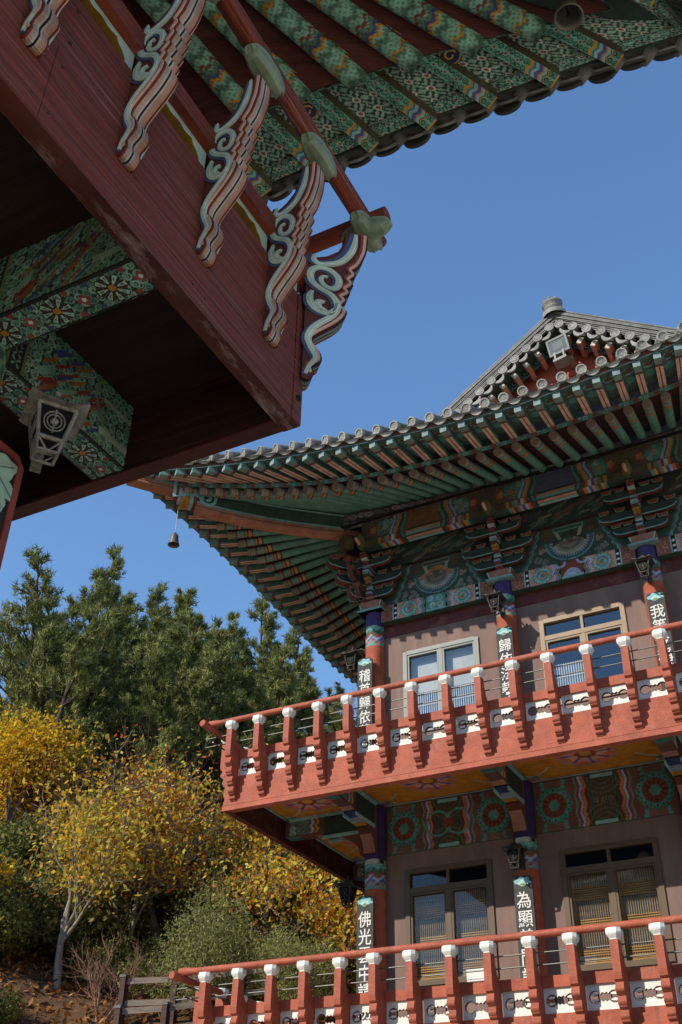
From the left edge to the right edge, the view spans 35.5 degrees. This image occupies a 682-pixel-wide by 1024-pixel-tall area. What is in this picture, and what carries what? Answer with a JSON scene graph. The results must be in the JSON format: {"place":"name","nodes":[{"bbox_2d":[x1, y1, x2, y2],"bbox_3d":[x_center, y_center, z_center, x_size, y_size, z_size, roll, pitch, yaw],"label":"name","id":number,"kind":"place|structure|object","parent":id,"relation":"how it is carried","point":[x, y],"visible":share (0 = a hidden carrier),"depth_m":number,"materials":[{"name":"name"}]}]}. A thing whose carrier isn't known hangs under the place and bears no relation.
{"place":"outdoors","nodes":[
{"label":"outdoors","id":0,"kind":"place"},
{"bbox_2d":[0,887,355,1023],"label":"hillside","id":1,"kind":"structure","parent":0,"point":[55,1003],"depth_m":25.45,"materials":[{"name":"brown soil"}]},
{"bbox_2d":[0,846,17,894],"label":"lemon shrub","id":2,"kind":"object","parent":1,"relation":"on","point":[8,867],"visible":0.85,"depth_m":27.15,"materials":[{"name":"yellow plant"}]},
{"bbox_2d":[0,982,27,1023],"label":"evergreen shrub","id":3,"kind":"object","parent":1,"relation":"on","point":[11,1006],"visible":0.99,"depth_m":23.78,"materials":[{"name":"green plant"}]},
{"bbox_2d":[0,878,45,957],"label":"evergreen shrub","id":4,"kind":"object","parent":1,"relation":"on","point":[13,909],"visible":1,"depth_m":26.57,"materials":[{"name":"green plant"}]},
{"bbox_2d":[0,853,45,911],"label":"undergrowth shrub","id":5,"kind":"object","parent":1,"relation":"on","point":[17,876],"visible":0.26,"depth_m":28.57,"materials":[{"name":"green plant"}]},
{"bbox_2d":[2,613,61,708],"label":"pine tree","id":6,"kind":"object","parent":1,"relation":"on","point":[21,655],"visible":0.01,"depth_m":47.55,"materials":[{"name":"green plant"}]},
{"bbox_2d":[0,619,68,817],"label":"pine tree","id":7,"kind":"object","parent":1,"relation":"on","point":[49,642],"visible":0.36,"depth_m":37.87,"materials":[{"name":"green plant"}]},
{"bbox_2d":[0,810,69,893],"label":"evergreen shrub","id":8,"kind":"object","parent":1,"relation":"on","point":[21,829],"visible":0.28,"depth_m":31.31,"materials":[{"name":"green plant"}]},
{"bbox_2d":[0,589,92,716],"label":"pine tree","id":9,"kind":"object","parent":1,"relation":"on","point":[51,605],"visible":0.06,"depth_m":45.41,"materials":[{"name":"green plant"}]},
{"bbox_2d":[0,542,109,820],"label":"pine tree","id":10,"kind":"object","parent":1,"relation":"on","point":[11,670],"visible":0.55,"depth_m":40.66,"materials":[{"name":"green plant"}]},
{"bbox_2d":[0,693,110,852],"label":"autumn tree","id":11,"kind":"object","parent":1,"relation":"on","point":[27,747],"visible":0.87,"depth_m":33.09,"materials":[{"name":"yellow plant"}]},
{"bbox_2d":[0,599,112,811],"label":"pine tree","id":12,"kind":"object","parent":1,"relation":"on","point":[77,651],"visible":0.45,"depth_m":36.58,"materials":[{"name":"green plant"}]},
{"bbox_2d":[0,800,112,885],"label":"undergrowth shrub","id":13,"kind":"object","parent":1,"relation":"on","point":[17,839],"visible":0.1,"depth_m":31.15,"materials":[{"name":"green plant"}]},
{"bbox_2d":[8,594,106,729],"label":"pine tree","id":14,"kind":"object","parent":1,"relation":"on","point":[73,610],"visible":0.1,"depth_m":49.29,"materials":[{"name":"green plant"}]},
{"bbox_2d":[4,793,118,832],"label":"undergrowth shrub","id":15,"kind":"object","parent":1,"relation":"on","point":[38,806],"depth_m":33.15,"materials":[{"name":"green plant"}]},
{"bbox_2d":[0,766,126,874],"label":"autumn tree","id":16,"kind":"object","parent":1,"relation":"on","point":[30,796],"visible":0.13,"depth_m":33.26,"materials":[{"name":"yellow plant"}]},
{"bbox_2d":[9,795,124,870],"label":"undergrowth shrub","id":17,"kind":"object","parent":1,"relation":"on","point":[50,828],"visible":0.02,"depth_m":31.73,"materials":[{"name":"yellow plant"}]},
{"bbox_2d":[7,750,144,925],"bbox_3d":[-7.441,9.909,31.050,5.237,6.113,5.407,19,-39,-23],"label":"bare tree","id":18,"kind":"object","parent":1,"relation":"on","point":[64,811],"visible":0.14,"depth_m":31.09,"materials":[{"name":"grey plant"}]},
{"bbox_2d":[21,567,137,713],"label":"pine tree","id":19,"kind":"object","parent":1,"relation":"on","point":[102,592],"visible":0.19,"depth_m":48.81,"materials":[{"name":"green plant"}]},
{"bbox_2d":[4,862,159,972],"bbox_3d":[-7.362,11.289,29.305,4.662,3.546,4.684,-3,-36,6],"label":"undergrowth shrub","id":20,"kind":"object","parent":1,"relation":"on","point":[48,907],"visible":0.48,"depth_m":28.12,"materials":[{"name":"green plant"}]},
{"bbox_2d":[42,543,127,655],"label":"pine tree","id":21,"kind":"object","parent":1,"relation":"on","point":[117,564],"visible":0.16,"depth_m":53.00,"materials":[{"name":"green plant"}]},
{"bbox_2d":[27,890,147,966],"bbox_3d":[-6.951,11.480,29.089,3.235,2.460,3.250,-9,-37,14],"label":"undergrowth shrub","id":22,"kind":"object","parent":1,"relation":"on","point":[99,935],"visible":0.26,"depth_m":28.34,"materials":[{"name":"green plant"}]},
{"bbox_2d":[40,639,136,798],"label":"pine tree","id":23,"kind":"object","parent":1,"relation":"on","point":[101,695],"visible":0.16,"depth_m":37.28,"materials":[{"name":"green plant"}]},
{"bbox_2d":[46,607,137,769],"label":"pine tree","id":24,"kind":"object","parent":1,"relation":"on","point":[108,628],"visible":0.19,"depth_m":40.33,"materials":[{"name":"green plant"}]},
{"bbox_2d":[29,826,154,897],"bbox_3d":[-7.184,10.753,32.100,4.398,3.570,4.774,2,-35,-2],"label":"evergreen shrub","id":25,"kind":"object","parent":1,"relation":"on","point":[42,870],"visible":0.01,"depth_m":30.41,"materials":[{"name":"green plant"}]},
{"bbox_2d":[9,762,180,988],"bbox_3d":[-6.419,9.414,27.251,4.476,5.537,4.113,-16,-39,23],"label":"autumn tree","id":26,"kind":"object","parent":1,"relation":"on","point":[85,832],"visible":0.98,"depth_m":27.06,"materials":[{"name":"yellow plant"}]},
{"bbox_2d":[61,931,144,998],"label":"evergreen shrub","id":27,"kind":"object","parent":1,"relation":"on","point":[115,953],"visible":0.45,"depth_m":27.22,"materials":[{"name":"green plant"}]},
{"bbox_2d":[54,877,164,939],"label":"undergrowth shrub","id":28,"kind":"object","parent":1,"relation":"on","point":[138,921],"visible":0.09,"depth_m":29.64,"materials":[{"name":"green plant"}]},
{"bbox_2d":[55,924,166,1023],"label":"bare tree","id":29,"kind":"object","parent":1,"relation":"on","point":[95,988],"visible":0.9,"depth_m":25.16,"materials":[{"name":"brown plant"}]},
{"bbox_2d":[85,681,151,789],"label":"pine tree","id":30,"kind":"object","parent":1,"relation":"on","point":[128,732],"visible":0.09,"depth_m":38.88,"materials":[{"name":"green plant"}]},
{"bbox_2d":[85,602,161,733],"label":"pine tree","id":31,"kind":"object","parent":1,"relation":"on","point":[131,633],"visible":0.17,"depth_m":48.12,"materials":[{"name":"green plant"}]},
{"bbox_2d":[84,757,162,834],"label":"undergrowth shrub","id":32,"kind":"object","parent":1,"relation":"on","point":[123,778],"visible":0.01,"depth_m":36.97,"materials":[{"name":"yellow plant"}]},
{"bbox_2d":[108,590,140,683],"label":"pine tree","id":33,"kind":"object","parent":1,"relation":"on","point":[128,601],"visible":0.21,"depth_m":49.49,"materials":[{"name":"green plant"}]},
{"bbox_2d":[63,857,189,944],"bbox_3d":[-6.261,11.439,31.317,4.456,3.332,4.105,21,-40,-26],"label":"evergreen shrub","id":34,"kind":"object","parent":1,"relation":"on","point":[161,913],"visible":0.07,"depth_m":30.47,"materials":[{"name":"green plant"}]},
{"bbox_2d":[29,715,226,848],"bbox_3d":[-6.699,9.840,34.644,10.434,7.335,7.791,4,-35,-5],"label":"bare tree","id":35,"kind":"object","parent":1,"relation":"on","point":[136,770],"visible":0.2,"depth_m":34.24,"materials":[{"name":"grey plant"}]},
{"bbox_2d":[13,761,243,995],"bbox_3d":[-5.705,10.678,29.255,6.052,6.236,5.330,1,-35,0],"label":"autumn tree","id":36,"kind":"object","parent":1,"relation":"on","point":[157,856],"visible":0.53,"depth_m":29.01,"materials":[{"name":"yellow plant"}]},
{"bbox_2d":[82,616,175,781],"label":"pine tree","id":37,"kind":"object","parent":1,"relation":"on","point":[140,649],"visible":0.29,"depth_m":41.64,"materials":[{"name":"green plant"}]},
{"bbox_2d":[78,635,190,812],"bbox_3d":[-7.075,9.044,36.836,3.918,9.606,4.144,6,-36,-6],"label":"pine tree","id":38,"kind":"object","parent":1,"relation":"on","point":[152,665],"visible":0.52,"depth_m":36.90,"materials":[{"name":"green plant"}]},
{"bbox_2d":[104,580,184,660],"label":"pine tree","id":39,"kind":"object","parent":1,"relation":"on","point":[157,597],"visible":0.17,"depth_m":51.08,"materials":[{"name":"green plant"}]},
{"bbox_2d":[113,1001,194,1023],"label":"timber fence","id":40,"kind":"object","parent":1,"relation":"on","point":[165,1008],"visible":0.7,"depth_m":23.77,"materials":[{"name":"grey wood"}]},
{"bbox_2d":[116,929,207,999],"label":"evergreen shrub","id":41,"kind":"object","parent":1,"relation":"on","point":[144,971],"visible":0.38,"depth_m":27.05,"materials":[{"name":"green plant"}]},
{"bbox_2d":[132,613,196,745],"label":"pine tree","id":42,"kind":"object","parent":1,"relation":"on","point":[173,652],"visible":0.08,"depth_m":46.56,"materials":[{"name":"green plant"}]},
{"bbox_2d":[138,631,205,763],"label":"pine tree","id":43,"kind":"object","parent":1,"relation":"on","point":[189,645],"visible":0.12,"depth_m":43.12,"materials":[{"name":"green plant"}]},
{"bbox_2d":[15,724,335,974],"bbox_3d":[-3.796,9.838,30.182,11.988,7.346,7.584,17,-38,-22],"label":"autumn tree","id":44,"kind":"object","parent":1,"relation":"on","point":[151,812],"visible":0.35,"depth_m":30.15,"materials":[{"name":"yellow plant"}]},
{"bbox_2d":[165,587,185,629],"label":"pine tree","id":45,"kind":"object","parent":1,"relation":"on","point":[179,591],"visible":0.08,"depth_m":55.74,"materials":[{"name":"green plant"}]},
{"bbox_2d":[0,893,354,1023],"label":"fallen leaves","id":46,"kind":"object","parent":1,"relation":"on","point":[50,984],"visible":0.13,"depth_m":25.92,"materials":[{"name":"brown plant"}]},
{"bbox_2d":[116,628,252,835],"bbox_3d":[-5.824,8.729,37.797,4.606,10.059,4.259,29,-44,-33],"label":"pine tree","id":47,"kind":"object","parent":1,"relation":"on","point":[218,663],"visible":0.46,"depth_m":38.28,"materials":[{"name":"green plant"}]},
{"bbox_2d":[166,610,204,695],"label":"pine tree","id":48,"kind":"object","parent":1,"relation":"on","point":[187,619],"visible":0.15,"depth_m":48.18,"materials":[{"name":"green plant"}]},
{"bbox_2d":[147,674,223,818],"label":"pine tree","id":49,"kind":"object","parent":1,"relation":"on","point":[175,691],"visible":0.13,"depth_m":40.03,"materials":[{"name":"green plant"}]},
{"bbox_2d":[149,836,228,925],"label":"undergrowth shrub","id":50,"kind":"object","parent":1,"relation":"on","point":[189,864],"visible":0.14,"depth_m":31.05,"materials":[{"name":"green plant"}]},
{"bbox_2d":[166,586,212,657],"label":"pine tree","id":51,"kind":"object","parent":1,"relation":"on","point":[189,602],"visible":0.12,"depth_m":51.32,"materials":[{"name":"green plant"}]},
{"bbox_2d":[153,827,226,847],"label":"undergrowth shrub","id":52,"kind":"object","parent":1,"relation":"on","point":[202,840],"depth_m":34.99,"materials":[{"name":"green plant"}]},
{"bbox_2d":[159,833,239,904],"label":"undergrowth shrub","id":53,"kind":"object","parent":1,"relation":"on","point":[231,844],"visible":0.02,"depth_m":31.91,"materials":[{"name":"green plant"}]},
{"bbox_2d":[155,852,245,950],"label":"undergrowth shrub","id":54,"kind":"object","parent":1,"relation":"on","point":[164,904],"visible":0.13,"depth_m":29.88,"materials":[{"name":"green plant"}]},
{"bbox_2d":[117,964,295,1023],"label":"timber fence","id":55,"kind":"object","parent":1,"relation":"on","point":[126,980],"visible":0.27,"depth_m":24.86,"materials":[{"name":"grey wood"}]},
{"bbox_2d":[147,866,268,1016],"bbox_3d":[-3.202,10.785,26.299,3.172,4.088,3.092,16,-38,-20],"label":"juniper shrub","id":56,"kind":"object","parent":1,"relation":"on","point":[198,939],"visible":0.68,"depth_m":25.98,"materials":[{"name":"green plant"}]},
{"bbox_2d":[179,640,242,816],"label":"pine tree","id":57,"kind":"object","parent":1,"relation":"on","point":[200,668],"visible":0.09,"depth_m":40.54,"materials":[{"name":"green plant"}]},
{"bbox_2d":[190,788,233,838],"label":"undergrowth shrub","id":58,"kind":"object","parent":1,"relation":"on","point":[209,806],"visible":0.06,"depth_m":37.16,"materials":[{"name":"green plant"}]},
{"bbox_2d":[189,822,238,872],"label":"undergrowth shrub","id":59,"kind":"object","parent":1,"relation":"on","point":[217,842],"depth_m":33.27,"materials":[{"name":"yellow plant"}]},
{"bbox_2d":[166,891,270,961],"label":"undergrowth shrub","id":60,"kind":"object","parent":1,"relation":"on","point":[217,927],"visible":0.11,"depth_m":29.41,"materials":[{"name":"green plant"}]},
{"bbox_2d":[189,614,255,771],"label":"pine tree","id":61,"kind":"object","parent":1,"relation":"on","point":[245,685],"visible":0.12,"depth_m":42.67,"materials":[{"name":"green plant"}]},
{"bbox_2d":[164,844,298,956],"bbox_3d":[-2.991,11.217,30.430,4.387,3.320,4.366,16,-38,-20],"label":"undergrowth shrub","id":62,"kind":"object","parent":1,"relation":"on","point":[175,903],"visible":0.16,"depth_m":29.19,"materials":[{"name":"green plant"}]},
{"bbox_2d":[188,626,281,753],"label":"pine tree","id":63,"kind":"object","parent":1,"relation":"on","point":[251,695],"visible":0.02,"depth_m":46.35,"materials":[{"name":"green plant"}]},
{"bbox_2d":[221,610,256,696],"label":"pine tree","id":64,"kind":"object","parent":1,"relation":"on","point":[248,661],"visible":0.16,"depth_m":50.15,"materials":[{"name":"green plant"}]},
{"bbox_2d":[192,844,333,950],"bbox_3d":[-2.284,10.924,30.546,4.774,3.570,4.398,-16,-39,22],"label":"evergreen shrub","id":65,"kind":"object","parent":1,"relation":"on","point":[229,864],"visible":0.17,"depth_m":29.69,"materials":[{"name":"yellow plant"}]},
{"bbox_2d":[237,594,290,702],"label":"pine tree","id":66,"kind":"object","parent":1,"relation":"on","point":[268,618],"visible":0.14,"depth_m":51.92,"materials":[{"name":"green plant"}]},
{"bbox_2d":[210,816,318,871],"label":"autumn tree","id":67,"kind":"object","parent":1,"relation":"on","point":[244,830],"visible":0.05,"depth_m":31.63,"materials":[{"name":"yellow plant"}]},
{"bbox_2d":[184,829,358,985],"bbox_3d":[-1.913,10.635,28.715,4.357,4.952,6.148,19,-39,-24],"label":"autumn tree","id":68,"kind":"object","parent":1,"relation":"on","point":[263,897],"visible":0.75,"depth_m":28.26,"materials":[{"name":"yellow plant"}]},
{"bbox_2d":[238,679,304,764],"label":"pine tree","id":69,"kind":"object","parent":1,"relation":"on","point":[259,695],"visible":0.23,"depth_m":39.72,"materials":[{"name":"green plant"}]},
{"bbox_2d":[246,630,296,734],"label":"pine tree","id":70,"kind":"object","parent":1,"relation":"on","point":[263,652],"visible":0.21,"depth_m":47.96,"materials":[{"name":"green plant"}]},
{"bbox_2d":[260,642,305,761],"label":"pine tree","id":71,"kind":"object","parent":1,"relation":"on","point":[277,687],"visible":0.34,"depth_m":42.12,"materials":[{"name":"green plant"}]},
{"bbox_2d":[265,625,324,759],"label":"pine tree","id":72,"kind":"object","parent":1,"relation":"on","point":[310,692],"visible":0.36,"depth_m":47.84,"materials":[{"name":"green plant"}]},
{"bbox_2d":[244,915,347,1017],"bbox_3d":[-1.169,11.099,25.713,2.535,2.624,2.312,18,-39,-22],"label":"juniper shrub","id":73,"kind":"object","parent":1,"relation":"on","point":[289,951],"visible":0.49,"depth_m":25.47,"materials":[{"name":"green plant"}]},
{"bbox_2d":[295,657,316,752],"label":"pine tree","id":74,"kind":"object","parent":1,"relation":"on","point":[311,669],"visible":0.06,"depth_m":54.85,"materials":[{"name":"green plant"}]},
{"bbox_2d":[294,671,332,756],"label":"pine tree","id":75,"kind":"object","parent":1,"relation":"on","point":[306,714],"visible":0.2,"depth_m":46.78,"materials":[{"name":"green plant"}]},
{"bbox_2d":[297,707,330,758],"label":"pine tree","id":76,"kind":"object","parent":1,"relation":"on","point":[307,724],"visible":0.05,"depth_m":42.15,"materials":[{"name":"green plant"}]},
{"bbox_2d":[276,898,355,995],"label":"evergreen shrub","id":77,"kind":"object","parent":1,"relation":"on","point":[350,978],"visible":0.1,"depth_m":27.38,"materials":[{"name":"green plant"}]},
{"bbox_2d":[281,873,363,995],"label":"autumn tree","id":78,"kind":"object","parent":1,"relation":"on","point":[341,922],"visible":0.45,"depth_m":27.37,"materials":[{"name":"yellow plant"}]},
{"bbox_2d":[305,869,360,927],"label":"undergrowth shrub","id":79,"kind":"object","parent":1,"relation":"on","point":[336,880],"visible":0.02,"depth_m":29.88,"materials":[{"name":"yellow plant"}]},
{"bbox_2d":[323,687,344,758],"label":"pine tree","id":80,"kind":"object","parent":1,"relation":"on","point":[338,725],"visible":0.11,"depth_m":42.71,"materials":[{"name":"green plant"}]},
{"bbox_2d":[327,681,355,731],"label":"pine tree","id":81,"kind":"object","parent":1,"relation":"on","point":[339,690],"visible":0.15,"depth_m":49.65,"materials":[{"name":"green plant"}]},
{"bbox_2d":[0,55,681,731],"label":"sky","id":82,"kind":"structure","parent":0,"point":[574,196],"materials":[{"name":"blue"}]},
{"label":"terrace","id":83,"kind":"structure","parent":0,"visible":0},
{"bbox_2d":[0,0,681,520],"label":"temple pavilion","id":84,"kind":"structure","parent":83,"relation":"on","point":[174,290],"depth_m":5.75,"materials":[{"name":"red wood"}]},
{"bbox_2d":[0,440,23,568],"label":"column plaque","id":85,"kind":"object","parent":84,"relation":"attached to","point":[11,470],"depth_m":4.80,"materials":[{"name":"paint"}]},
{"bbox_2d":[19,386,90,473],"bbox_3d":[-1.373,-0.385,5.005,0.273,0.403,0.385,17,-38,-21],"label":"wall lantern","id":86,"kind":"object","parent":84,"relation":"attached to","point":[54,423],"depth_m":4.90,"materials":[{"name":"metal"}]},
{"bbox_2d":[554,0,583,31],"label":"wind bell","id":87,"kind":"object","parent":84,"relation":"hanging from","point":[568,15],"visible":1,"depth_m":9.05,"materials":[{"name":"brown metal"}]},
{"label":"courtyard","id":88,"kind":"structure","parent":0,"visible":0},
{"bbox_2d":[126,296,681,1023],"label":"temple hall","id":89,"kind":"structure","parent":88,"relation":"on","point":[532,482],"depth_m":18.76,"materials":[{"name":"paint"}]},
{"bbox_2d":[168,512,178,547],"bbox_3d":[-3.320,0.296,21.411,0.236,0.884,0.236,-16,-39,23],"label":"wind bell","id":90,"kind":"object","parent":89,"relation":"hanging from","point":[173,541],"visible":1,"depth_m":21.21,"materials":[{"name":"grey metal"}]},
{"bbox_2d":[334,875,364,907],"bbox_3d":[0.198,6.645,18.717,0.558,0.550,0.372,-16,-39,23],"label":"wall lantern","id":91,"kind":"object","parent":89,"relation":"attached to","point":[347,888],"depth_m":18.66,"materials":[{"name":"metal"}]},
{"bbox_2d":[340,647,365,673],"bbox_3d":[0.299,2.933,21.329,0.518,0.550,0.372,-16,-39,23],"label":"wall lantern","id":92,"kind":"object","parent":89,"relation":"attached to","point":[352,657],"depth_m":21.27,"materials":[{"name":"metal"}]},
{"bbox_2d":[356,895,373,1019],"bbox_3d":[0.401,7.411,17.622,0.312,2.050,0.049,-16,-39,23],"label":"column plaque","id":93,"kind":"object","parent":89,"relation":"attached to","point":[365,922],"depth_m":17.82,"materials":[{"name":"paint"}]},
{"bbox_2d":[357,657,372,752],"bbox_3d":[0.459,3.663,20.289,0.312,1.950,0.049,-16,-39,23],"label":"column plaque","id":94,"kind":"object","parent":89,"relation":"attached to","point":[365,673],"depth_m":20.38,"materials":[{"name":"paint"}]},
{"bbox_2d":[403,636,479,731],"bbox_3d":[1.944,3.315,20.197,1.580,1.740,0.211,-16,-39,23],"label":"window","id":95,"kind":"structure","parent":89,"relation":"in","point":[467,656],"depth_m":20.42,"materials":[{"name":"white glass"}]},
{"bbox_2d":[405,859,498,985],"bbox_3d":[1.837,6.836,17.712,1.590,1.900,0.191,-16,-39,23],"label":"window","id":96,"kind":"structure","parent":89,"relation":"in","point":[463,909],"depth_m":17.79,"materials":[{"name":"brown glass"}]},
{"bbox_2d":[466,968,483,982],"bbox_3d":[2.171,7.379,16.965,0.340,0.180,0.059,-16,-39,23],"label":"paper notice","id":97,"kind":"object","parent":89,"relation":"on","point":[476,976],"visible":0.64,"depth_m":16.95,"materials":[{"name":"white paper"}]},
{"bbox_2d":[483,589,506,617],"bbox_3d":[2.914,1.703,19.863,0.356,0.527,0.550,-16,-39,23],"label":"wall lantern","id":98,"kind":"object","parent":89,"relation":"attached to","point":[494,599],"depth_m":19.71,"materials":[{"name":"metal"}]},
{"bbox_2d":[496,626,514,719],"bbox_3d":[3.002,2.933,19.168,0.312,1.950,0.049,-16,-39,23],"label":"column plaque","id":99,"kind":"object","parent":89,"relation":"attached to","point":[505,643],"depth_m":19.42,"materials":[{"name":"paint"}]},
{"bbox_2d":[501,838,527,870],"bbox_3d":[2.839,5.532,17.154,0.341,0.504,0.542,-16,-39,23],"label":"wall lantern","id":100,"kind":"object","parent":89,"relation":"attached to","point":[514,851],"depth_m":17.00,"materials":[{"name":"metal"}]},
{"bbox_2d":[513,875,540,1008],"bbox_3d":[2.900,6.685,16.527,0.312,2.050,0.049,-16,-39,23],"label":"column plaque","id":101,"kind":"object","parent":89,"relation":"attached to","point":[524,904],"depth_m":16.78,"materials":[{"name":"paint"}]},
{"bbox_2d":[545,333,577,369],"bbox_3d":[5.040,-3.536,24.038,0.500,0.642,0.726,-24,-42,31],"label":"floodlight","id":102,"kind":"object","parent":89,"relation":"attached to","point":[559,345],"visible":0.98,"depth_m":23.87,"materials":[{"name":"white metal"}]},
{"bbox_2d":[538,602,633,706],"bbox_3d":[4.418,2.582,19.109,1.600,1.760,0.191,-16,-39,23],"label":"window","id":103,"kind":"structure","parent":89,"relation":"in","point":[584,632],"depth_m":19.27,"materials":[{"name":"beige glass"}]},
{"bbox_2d":[559,837,675,970],"bbox_3d":[4.293,6.130,16.630,1.600,1.880,0.191,-16,-39,23],"label":"window","id":104,"kind":"structure","parent":89,"relation":"in","point":[630,889],"depth_m":16.69,"materials":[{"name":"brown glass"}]},
{"bbox_2d":[631,553,654,582],"bbox_3d":[5.369,0.990,18.786,0.356,0.527,0.550,-16,-39,23],"label":"wall lantern","id":105,"kind":"object","parent":89,"relation":"attached to","point":[642,564],"depth_m":18.63,"materials":[{"name":"metal"}]},
{"bbox_2d":[646,591,680,692],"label":"column plaque","id":106,"kind":"object","parent":89,"relation":"attached to","point":[657,609],"depth_m":18.36,"materials":[{"name":"paint"}]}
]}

